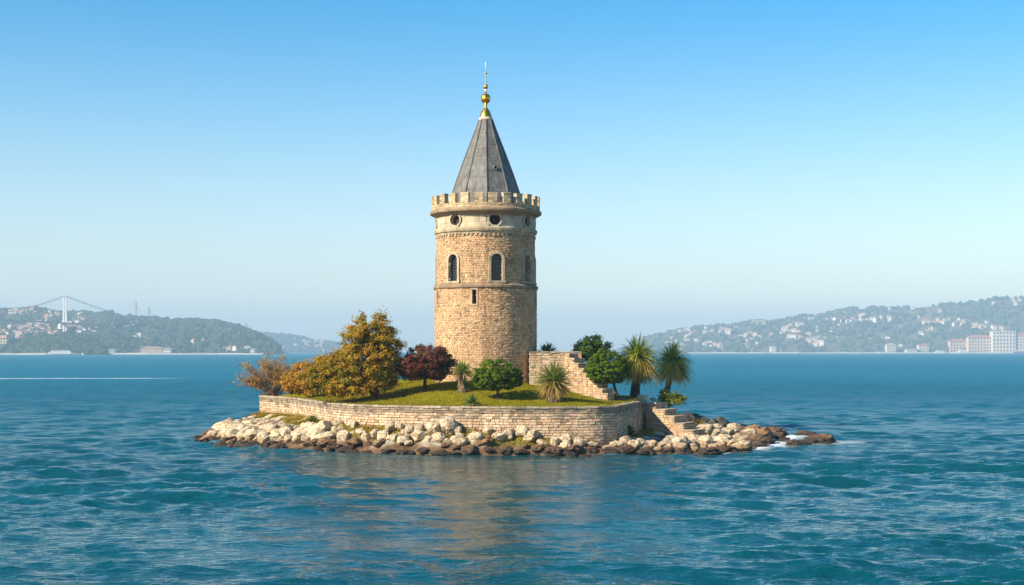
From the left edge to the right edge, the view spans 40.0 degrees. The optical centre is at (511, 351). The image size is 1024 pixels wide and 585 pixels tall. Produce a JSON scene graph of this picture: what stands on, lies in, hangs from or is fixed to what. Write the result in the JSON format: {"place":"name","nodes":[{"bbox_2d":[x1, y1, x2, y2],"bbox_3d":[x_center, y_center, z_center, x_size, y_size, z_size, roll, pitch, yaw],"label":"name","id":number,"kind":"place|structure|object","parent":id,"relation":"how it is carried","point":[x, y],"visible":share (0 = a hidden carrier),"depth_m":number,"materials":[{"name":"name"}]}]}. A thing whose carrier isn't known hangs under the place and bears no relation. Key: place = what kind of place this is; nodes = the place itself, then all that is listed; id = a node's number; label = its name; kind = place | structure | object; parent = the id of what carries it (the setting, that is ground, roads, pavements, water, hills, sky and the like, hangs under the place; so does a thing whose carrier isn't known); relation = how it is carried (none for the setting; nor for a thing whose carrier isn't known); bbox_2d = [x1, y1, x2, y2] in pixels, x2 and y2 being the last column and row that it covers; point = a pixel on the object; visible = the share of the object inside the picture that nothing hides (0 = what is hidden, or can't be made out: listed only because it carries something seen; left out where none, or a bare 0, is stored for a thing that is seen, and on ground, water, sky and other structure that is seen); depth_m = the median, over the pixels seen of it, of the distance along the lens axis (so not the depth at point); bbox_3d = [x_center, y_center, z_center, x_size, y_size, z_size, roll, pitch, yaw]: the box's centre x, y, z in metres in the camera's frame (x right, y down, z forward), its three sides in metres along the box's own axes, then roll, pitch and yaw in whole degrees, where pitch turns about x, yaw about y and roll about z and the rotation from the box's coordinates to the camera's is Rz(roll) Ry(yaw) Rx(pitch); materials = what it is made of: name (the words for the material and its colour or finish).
{"place":"outdoors","nodes":[
{"label":"outdoors","id":0,"kind":"place"},
{"bbox_2d":[0,353,85,354],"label":"quay","id":1,"kind":"structure","parent":0,"point":[29,353],"depth_m":2318.00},
{"bbox_2d":[0,336,107,354],"bbox_3d":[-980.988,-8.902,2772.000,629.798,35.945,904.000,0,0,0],"label":"hill","id":2,"kind":"structure","parent":0,"point":[3,348],"depth_m":2387.23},
{"bbox_2d":[0,335,14,343],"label":"building","id":3,"kind":"structure","parent":2,"relation":"on","point":[4,339],"depth_m":2480.00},
{"bbox_2d":[6,332,108,354],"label":"forest","id":4,"kind":"object","parent":2,"relation":"on","point":[65,341],"visible":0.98,"depth_m":2390.92,"materials":[{"name":"plant"}]},
{"bbox_2d":[3,313,284,353],"bbox_3d":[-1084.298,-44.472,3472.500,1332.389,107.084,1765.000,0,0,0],"label":"hill","id":5,"kind":"structure","parent":0,"point":[207,349],"depth_m":2849.34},
{"bbox_2d":[0,295,127,331],"bbox_3d":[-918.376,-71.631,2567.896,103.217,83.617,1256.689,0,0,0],"label":"suspension bridge","id":6,"kind":"structure","parent":5,"relation":"on","point":[64,322],"depth_m":2822.11,"materials":[{"name":"metal"}]},
{"bbox_2d":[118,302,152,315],"bbox_3d":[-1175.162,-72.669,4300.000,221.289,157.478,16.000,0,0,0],"label":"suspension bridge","id":7,"kind":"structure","parent":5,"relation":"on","point":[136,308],"depth_m":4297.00,"materials":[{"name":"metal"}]},
{"bbox_2d":[0,305,281,353],"bbox_3d":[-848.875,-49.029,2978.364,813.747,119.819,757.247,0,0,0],"label":"forest","id":8,"kind":"object","parent":5,"relation":"on","point":[178,341],"visible":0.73,"depth_m":2888.43,"materials":[{"name":"plant"}]},
{"bbox_2d":[141,347,163,352],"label":"building","id":9,"kind":"structure","parent":5,"relation":"on","point":[151,349],"depth_m":2590.00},
{"bbox_2d":[0,297,1021,350],"bbox_3d":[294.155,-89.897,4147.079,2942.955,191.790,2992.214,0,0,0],"label":"distant houses","id":10,"kind":"structure","parent":5,"relation":"on","point":[56,313],"depth_m":3244.45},
{"bbox_2d":[114,353,263,353],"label":"quay","id":11,"kind":"structure","parent":0,"point":[188,353],"depth_m":2572.00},
{"bbox_2d":[272,337,330,352],"bbox_3d":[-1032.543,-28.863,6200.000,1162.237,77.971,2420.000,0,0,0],"label":"hill","id":12,"kind":"structure","parent":0,"point":[301,351],"depth_m":5015.88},
{"bbox_2d":[261,332,343,352],"bbox_3d":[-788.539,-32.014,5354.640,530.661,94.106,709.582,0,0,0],"label":"forest","id":13,"kind":"object","parent":12,"relation":"on","point":[290,340],"visible":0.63,"depth_m":5260.68,"materials":[{"name":"plant"}]},
{"bbox_2d":[239,378,702,444],"bbox_3d":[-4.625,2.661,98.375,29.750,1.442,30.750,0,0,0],"label":"lawn","id":14,"kind":"structure","parent":0,"point":[497,403],"depth_m":88.82,"materials":[{"name":"plant"}]},
{"bbox_2d":[232,352,306,395],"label":"bare shrub","id":15,"kind":"object","parent":14,"relation":"on","point":[257,381],"visible":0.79,"depth_m":104.55,"materials":[{"name":"brown plant"}]},
{"bbox_2d":[278,355,338,396],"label":"orange bush","id":16,"kind":"object","parent":14,"relation":"on","point":[288,382],"visible":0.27,"depth_m":99.76,"materials":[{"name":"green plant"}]},
{"bbox_2d":[295,308,407,401],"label":"golden tree","id":17,"kind":"object","parent":14,"relation":"on","point":[374,372],"visible":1,"depth_m":89.73,"materials":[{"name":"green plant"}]},
{"bbox_2d":[327,383,445,401],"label":"fallen leaves","id":18,"kind":"object","parent":14,"relation":"on","point":[369,394],"visible":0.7,"depth_m":93.21,"materials":[{"name":"orange plant"}]},
{"bbox_2d":[394,343,457,391],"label":"purple tree","id":19,"kind":"object","parent":14,"relation":"on","point":[436,363],"visible":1,"depth_m":90.06,"materials":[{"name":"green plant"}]},
{"bbox_2d":[448,358,472,392],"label":"yucca","id":20,"kind":"object","parent":14,"relation":"on","point":[461,372],"visible":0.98,"depth_m":89.63,"materials":[{"name":"green plant"}]},
{"bbox_2d":[461,393,481,405],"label":"grass clump","id":21,"kind":"object","parent":14,"relation":"on","point":[471,399],"visible":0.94,"depth_m":84.63,"materials":[{"name":"green plant"}]},
{"bbox_2d":[430,62,541,383],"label":"stone tower","id":22,"kind":"structure","parent":14,"relation":"on","point":[485,216],"depth_m":95.15,"materials":[{"name":"stone"}]},
{"bbox_2d":[435,254,437,284],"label":"arched window","id":23,"kind":"structure","parent":22,"relation":"in","point":[436,262],"depth_m":97.09,"materials":[{"name":"stone"}]},
{"bbox_2d":[446,252,459,282],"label":"arched window","id":24,"kind":"structure","parent":22,"relation":"in","point":[454,273],"depth_m":95.56,"materials":[{"name":"stone"}]},
{"bbox_2d":[449,215,461,226],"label":"round window","id":25,"kind":"structure","parent":22,"relation":"in","point":[455,221],"depth_m":95.45,"materials":[{"name":"stone"}]},
{"bbox_2d":[487,214,501,225],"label":"round window","id":26,"kind":"structure","parent":22,"relation":"in","point":[494,220],"depth_m":94.96,"materials":[{"name":"stone"}]},
{"bbox_2d":[488,251,505,282],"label":"arched window","id":27,"kind":"structure","parent":22,"relation":"in","point":[495,270],"depth_m":94.89,"materials":[{"name":"glass"}]},
{"bbox_2d":[521,253,532,283],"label":"arched window","id":28,"kind":"structure","parent":22,"relation":"in","point":[525,260],"depth_m":96.38,"materials":[{"name":"stone"}]},
{"bbox_2d":[522,216,531,227],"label":"round window","id":29,"kind":"structure","parent":22,"relation":"in","point":[527,222],"depth_m":96.43,"materials":[{"name":"stone"}]},
{"bbox_2d":[471,358,524,398],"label":"round green bush","id":30,"kind":"object","parent":14,"relation":"on","point":[494,377],"visible":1,"depth_m":86.47,"materials":[{"name":"green plant"}]},
{"bbox_2d":[531,361,575,402],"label":"spiky yucca","id":31,"kind":"object","parent":14,"relation":"on","point":[554,383],"visible":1,"depth_m":86.17,"materials":[{"name":"green plant"}]},
{"bbox_2d":[529,351,581,385],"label":"stone wall","id":32,"kind":"structure","parent":14,"relation":"on","point":[538,359],"depth_m":95.19,"materials":[{"name":"stone"}]},
{"bbox_2d":[537,341,556,350],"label":"dark agave","id":33,"kind":"object","parent":32,"relation":"on","point":[544,347],"visible":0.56,"depth_m":96.40,"materials":[{"name":"green plant"}]},
{"bbox_2d":[564,353,618,400],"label":"stone staircase","id":34,"kind":"structure","parent":14,"relation":"on","point":[583,384],"depth_m":93.95,"materials":[{"name":"stone"}]},
{"bbox_2d":[571,331,614,370],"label":"dark bush","id":35,"kind":"object","parent":14,"relation":"on","point":[595,343],"visible":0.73,"depth_m":97.67,"materials":[{"name":"green plant"}]},
{"bbox_2d":[584,349,632,400],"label":"tree","id":36,"kind":"object","parent":14,"relation":"on","point":[615,371],"visible":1,"depth_m":92.22,"materials":[{"name":"green plant"}]},
{"bbox_2d":[616,331,665,396],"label":"fan palm","id":37,"kind":"object","parent":14,"relation":"on","point":[637,357],"visible":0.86,"depth_m":100.44,"materials":[{"name":"green plant"}]},
{"bbox_2d":[201,413,777,456],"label":"island ground","id":38,"kind":"structure","parent":0,"point":[658,437],"depth_m":83.57,"materials":[{"name":"stone"}]},
{"bbox_2d":[211,421,243,427],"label":"rock","id":39,"kind":"object","parent":38,"relation":"on","point":[222,424],"visible":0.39,"depth_m":97.34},
{"bbox_2d":[243,419,260,425],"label":"rock","id":40,"kind":"object","parent":38,"relation":"on","point":[253,422],"visible":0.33,"depth_m":98.09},
{"bbox_2d":[257,431,270,443],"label":"rock","id":41,"kind":"object","parent":38,"relation":"on","point":[263,436],"visible":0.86,"depth_m":88.52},
{"bbox_2d":[263,423,277,431],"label":"rock","id":42,"kind":"object","parent":38,"relation":"on","point":[269,427],"visible":0.47,"depth_m":90.17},
{"bbox_2d":[269,433,283,442],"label":"rock","id":43,"kind":"object","parent":38,"relation":"on","point":[277,437],"visible":0.81,"depth_m":88.43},
{"bbox_2d":[270,427,293,433],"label":"rock","id":44,"kind":"object","parent":38,"relation":"on","point":[280,430],"visible":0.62,"depth_m":89.30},
{"bbox_2d":[299,421,314,429],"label":"rock","id":45,"kind":"object","parent":38,"relation":"on","point":[306,425],"visible":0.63,"depth_m":88.45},
{"bbox_2d":[302,439,316,446],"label":"rock","id":46,"kind":"object","parent":38,"relation":"on","point":[309,443],"visible":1,"depth_m":86.26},
{"bbox_2d":[306,428,324,437],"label":"rock","id":47,"kind":"object","parent":38,"relation":"on","point":[312,432],"visible":0.75,"depth_m":86.95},
{"bbox_2d":[310,431,335,439],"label":"rock","id":48,"kind":"object","parent":38,"relation":"on","point":[328,435],"visible":0.72,"depth_m":86.44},
{"bbox_2d":[314,420,331,431],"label":"rock","id":49,"kind":"object","parent":38,"relation":"on","point":[325,425],"visible":0.75,"depth_m":87.50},
{"bbox_2d":[316,438,335,447],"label":"rock","id":50,"kind":"object","parent":38,"relation":"on","point":[322,443],"visible":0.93,"depth_m":85.76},
{"bbox_2d":[337,430,349,442],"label":"rock","id":51,"kind":"object","parent":38,"relation":"on","point":[343,435],"visible":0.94,"depth_m":85.73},
{"bbox_2d":[335,445,354,452],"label":"rock","id":52,"kind":"object","parent":38,"relation":"on","point":[342,449],"visible":0.94,"depth_m":84.61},
{"bbox_2d":[345,437,361,446],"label":"rock","id":53,"kind":"object","parent":38,"relation":"on","point":[355,442],"visible":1,"depth_m":84.92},
{"bbox_2d":[377,430,389,441],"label":"rock","id":54,"kind":"object","parent":38,"relation":"on","point":[382,435],"visible":0.91,"depth_m":84.39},
{"bbox_2d":[385,421,395,431],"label":"rock","id":55,"kind":"object","parent":38,"relation":"on","point":[390,426],"visible":1,"depth_m":84.84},
{"bbox_2d":[397,435,409,444],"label":"rock","id":56,"kind":"object","parent":38,"relation":"on","point":[401,439],"visible":1,"depth_m":83.56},
{"bbox_2d":[411,430,426,440],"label":"rock","id":57,"kind":"object","parent":38,"relation":"on","point":[417,435],"visible":1,"depth_m":83.40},
{"bbox_2d":[414,423,425,431],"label":"rock","id":58,"kind":"object","parent":38,"relation":"on","point":[419,426],"visible":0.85,"depth_m":84.06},
{"bbox_2d":[425,421,439,433],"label":"rock","id":59,"kind":"object","parent":38,"relation":"on","point":[429,426],"visible":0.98,"depth_m":83.84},
{"bbox_2d":[431,432,445,442],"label":"rock","id":60,"kind":"object","parent":38,"relation":"on","point":[438,437],"visible":1,"depth_m":82.91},
{"bbox_2d":[439,416,457,434],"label":"rock","id":61,"kind":"object","parent":38,"relation":"on","point":[448,424],"visible":1,"depth_m":83.47,"materials":[{"name":"stone"}]},
{"bbox_2d":[259,394,643,443],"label":"retaining wall","id":62,"kind":"structure","parent":38,"relation":"on","point":[603,424],"depth_m":84.48,"materials":[{"name":"stone"}]},
{"bbox_2d":[637,395,647,411],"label":"wall pier","id":63,"kind":"structure","parent":62,"relation":"on","point":[644,398],"depth_m":94.18,"materials":[{"name":"stone"}]},
{"bbox_2d":[454,437,466,446],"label":"rock","id":64,"kind":"object","parent":38,"relation":"on","point":[461,442],"visible":0.98,"depth_m":82.30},
{"bbox_2d":[460,444,477,454],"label":"rock","id":65,"kind":"object","parent":38,"relation":"on","point":[470,449],"visible":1,"depth_m":81.89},
{"bbox_2d":[467,432,482,441],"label":"rock","id":66,"kind":"object","parent":38,"relation":"on","point":[475,436],"visible":1,"depth_m":82.68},
{"bbox_2d":[474,435,494,445],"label":"rock","id":67,"kind":"object","parent":38,"relation":"on","point":[485,439],"visible":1,"depth_m":82.63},
{"bbox_2d":[491,432,506,441],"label":"rock","id":68,"kind":"object","parent":38,"relation":"on","point":[501,437],"visible":1,"depth_m":82.98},
{"bbox_2d":[497,445,512,454],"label":"rock","id":69,"kind":"object","parent":38,"relation":"on","point":[506,450],"visible":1,"depth_m":82.35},
{"bbox_2d":[502,428,514,439],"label":"rock","id":70,"kind":"object","parent":38,"relation":"on","point":[509,432],"visible":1,"depth_m":83.12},
{"bbox_2d":[514,425,528,436],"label":"rock","id":71,"kind":"object","parent":38,"relation":"on","point":[520,430],"visible":1,"depth_m":83.27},
{"bbox_2d":[513,449,529,454],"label":"rock","id":72,"kind":"object","parent":38,"relation":"on","point":[521,452],"visible":1,"depth_m":82.00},
{"bbox_2d":[523,434,534,441],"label":"rock","id":73,"kind":"object","parent":38,"relation":"on","point":[529,438],"visible":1,"depth_m":82.96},
{"bbox_2d":[531,443,549,451],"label":"rock","id":74,"kind":"object","parent":38,"relation":"on","point":[539,447],"visible":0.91,"depth_m":82.13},
{"bbox_2d":[542,446,558,455],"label":"rock","id":75,"kind":"object","parent":38,"relation":"on","point":[548,450],"visible":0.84,"depth_m":81.49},
{"bbox_2d":[550,436,559,445],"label":"rock","id":76,"kind":"object","parent":38,"relation":"on","point":[554,441],"visible":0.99,"depth_m":82.62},
{"bbox_2d":[550,446,566,455],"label":"rock","id":77,"kind":"object","parent":38,"relation":"on","point":[557,450],"visible":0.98,"depth_m":81.43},
{"bbox_2d":[559,440,571,449],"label":"rock","id":78,"kind":"object","parent":38,"relation":"on","point":[566,444],"visible":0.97,"depth_m":81.98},
{"bbox_2d":[560,433,571,442],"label":"rock","id":79,"kind":"object","parent":38,"relation":"on","point":[563,437],"visible":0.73,"depth_m":82.92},
{"bbox_2d":[562,449,578,456],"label":"rock","id":80,"kind":"object","parent":38,"relation":"on","point":[567,453],"visible":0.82,"depth_m":81.41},
{"bbox_2d":[568,444,583,452],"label":"rock","id":81,"kind":"object","parent":38,"relation":"on","point":[576,448],"visible":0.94,"depth_m":81.85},
{"bbox_2d":[573,437,585,446],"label":"rock","id":82,"kind":"object","parent":38,"relation":"on","point":[579,441],"visible":0.73,"depth_m":82.87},
{"bbox_2d":[609,440,623,446],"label":"rock","id":83,"kind":"object","parent":38,"relation":"on","point":[616,443],"visible":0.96,"depth_m":83.28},
{"bbox_2d":[617,444,636,453],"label":"rock","id":84,"kind":"object","parent":38,"relation":"on","point":[625,448],"visible":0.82,"depth_m":82.69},
{"bbox_2d":[627,439,640,449],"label":"rock","id":85,"kind":"object","parent":38,"relation":"on","point":[635,443],"visible":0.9,"depth_m":83.04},
{"bbox_2d":[638,446,655,454],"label":"rock","id":86,"kind":"object","parent":38,"relation":"on","point":[649,450],"visible":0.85,"depth_m":82.46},
{"bbox_2d":[648,386,689,407],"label":"shrub","id":87,"kind":"object","parent":38,"relation":"on","point":[670,398],"visible":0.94,"depth_m":100.40,"materials":[{"name":"green plant"}]},
{"bbox_2d":[652,337,694,401],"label":"fan palm","id":88,"kind":"object","parent":38,"relation":"on","point":[674,365],"visible":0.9,"depth_m":106.94,"materials":[{"name":"green plant"}]},
{"bbox_2d":[646,402,705,436],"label":"stone steps","id":89,"kind":"structure","parent":38,"relation":"on","point":[661,417],"depth_m":92.86,"materials":[{"name":"stone"}]},
{"bbox_2d":[672,442,687,450],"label":"rock","id":90,"kind":"object","parent":38,"relation":"on","point":[679,445],"visible":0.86,"depth_m":83.43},
{"bbox_2d":[680,411,695,421],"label":"rock","id":91,"kind":"object","parent":38,"relation":"on","point":[690,417],"visible":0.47,"depth_m":98.35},
{"bbox_2d":[698,435,713,443],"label":"rock","id":92,"kind":"object","parent":38,"relation":"on","point":[706,438],"visible":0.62,"depth_m":85.53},
{"bbox_2d":[699,424,716,434],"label":"rock","id":93,"kind":"object","parent":38,"relation":"on","point":[709,428],"visible":0.52,"depth_m":93.75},
{"bbox_2d":[697,447,718,454],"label":"rock","id":94,"kind":"object","parent":38,"relation":"on","point":[705,448],"visible":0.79,"depth_m":83.02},
{"bbox_2d":[711,429,727,435],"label":"rock","id":95,"kind":"object","parent":38,"relation":"on","point":[716,432],"visible":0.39,"depth_m":92.47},
{"bbox_2d":[716,417,729,426],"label":"rock","id":96,"kind":"object","parent":38,"relation":"on","point":[723,421],"visible":0.64,"depth_m":97.91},
{"bbox_2d":[714,434,732,440],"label":"rock","id":97,"kind":"object","parent":38,"relation":"on","point":[719,437],"visible":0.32,"depth_m":86.99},
{"bbox_2d":[726,423,743,431],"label":"rock","id":98,"kind":"object","parent":38,"relation":"on","point":[736,427],"visible":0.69,"depth_m":97.04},
{"bbox_2d":[730,440,751,450],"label":"rock","id":99,"kind":"object","parent":38,"relation":"on","point":[744,445],"visible":0.82,"depth_m":84.68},
{"bbox_2d":[744,435,766,444],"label":"rock","id":100,"kind":"object","parent":38,"relation":"on","point":[754,439],"visible":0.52,"depth_m":89.66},
{"bbox_2d":[755,427,775,437],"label":"rock","id":101,"kind":"object","parent":38,"relation":"on","point":[764,431],"visible":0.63,"depth_m":95.45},
{"bbox_2d":[0,352,1023,584],"bbox_3d":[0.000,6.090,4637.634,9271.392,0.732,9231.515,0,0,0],"label":"water","id":102,"kind":"structure","parent":0,"point":[113,471],"depth_m":60.43,"materials":[{"name":"liquid"}]},
{"bbox_2d":[45,349,80,354],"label":"boat","id":103,"kind":"object","parent":102,"relation":"on","point":[63,352],"visible":0.9,"depth_m":2285.19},
{"bbox_2d":[785,439,811,445],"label":"rock","id":104,"kind":"object","parent":102,"relation":"in","point":[795,442],"visible":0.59,"depth_m":90.03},
{"bbox_2d":[796,430,817,435],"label":"rock","id":105,"kind":"object","parent":102,"relation":"in","point":[804,432],"visible":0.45,"depth_m":98.86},
{"bbox_2d":[803,433,836,443],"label":"rock","id":106,"kind":"object","parent":102,"relation":"in","point":[823,438],"visible":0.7,"depth_m":92.88,"materials":[{"name":"stone"}]},
{"bbox_2d":[0,0,1023,351],"label":"sky","id":107,"kind":"structure","parent":0,"point":[277,166],"materials":[{"name":"blue"}]},
{"bbox_2d":[613,298,1023,352],"bbox_3d":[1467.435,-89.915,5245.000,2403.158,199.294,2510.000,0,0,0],"label":"hill","id":108,"kind":"structure","parent":0,"point":[834,347],"depth_m":4334.19,"materials":[{"name":"plant"}]},
{"bbox_2d":[629,295,1023,351],"bbox_3d":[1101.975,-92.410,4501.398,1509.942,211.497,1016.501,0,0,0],"label":"forest","id":109,"kind":"object","parent":108,"relation":"on","point":[774,326],"visible":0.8,"depth_m":4397.14,"materials":[{"name":"plant"}]},
{"bbox_2d":[885,343,895,351],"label":"building","id":110,"kind":"structure","parent":108,"relation":"on","point":[890,347],"depth_m":4000.00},
{"bbox_2d":[917,344,928,351],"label":"building","id":111,"kind":"structure","parent":108,"relation":"on","point":[923,347],"depth_m":4000.00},
{"bbox_2d":[948,339,965,351],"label":"building","id":112,"kind":"structure","parent":108,"relation":"on","point":[955,345],"depth_m":4010.00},
{"bbox_2d":[966,335,990,351],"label":"building","id":113,"kind":"structure","parent":108,"relation":"on","point":[978,343],"depth_m":3985.00,"materials":[{"name":"concrete"}]},
{"bbox_2d":[989,328,1015,351],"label":"building","id":114,"kind":"structure","parent":108,"relation":"on","point":[1002,340],"depth_m":3970.00,"materials":[{"name":"concrete"}]},
{"bbox_2d":[1016,333,1023,350],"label":"building","id":115,"kind":"structure","parent":108,"relation":"on","point":[1019,341],"depth_m":3975.00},
{"bbox_2d":[689,352,1012,352],"bbox_3d":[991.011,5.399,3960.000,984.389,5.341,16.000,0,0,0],"label":"quay","id":116,"kind":"structure","parent":0,"point":[839,352],"depth_m":3952.00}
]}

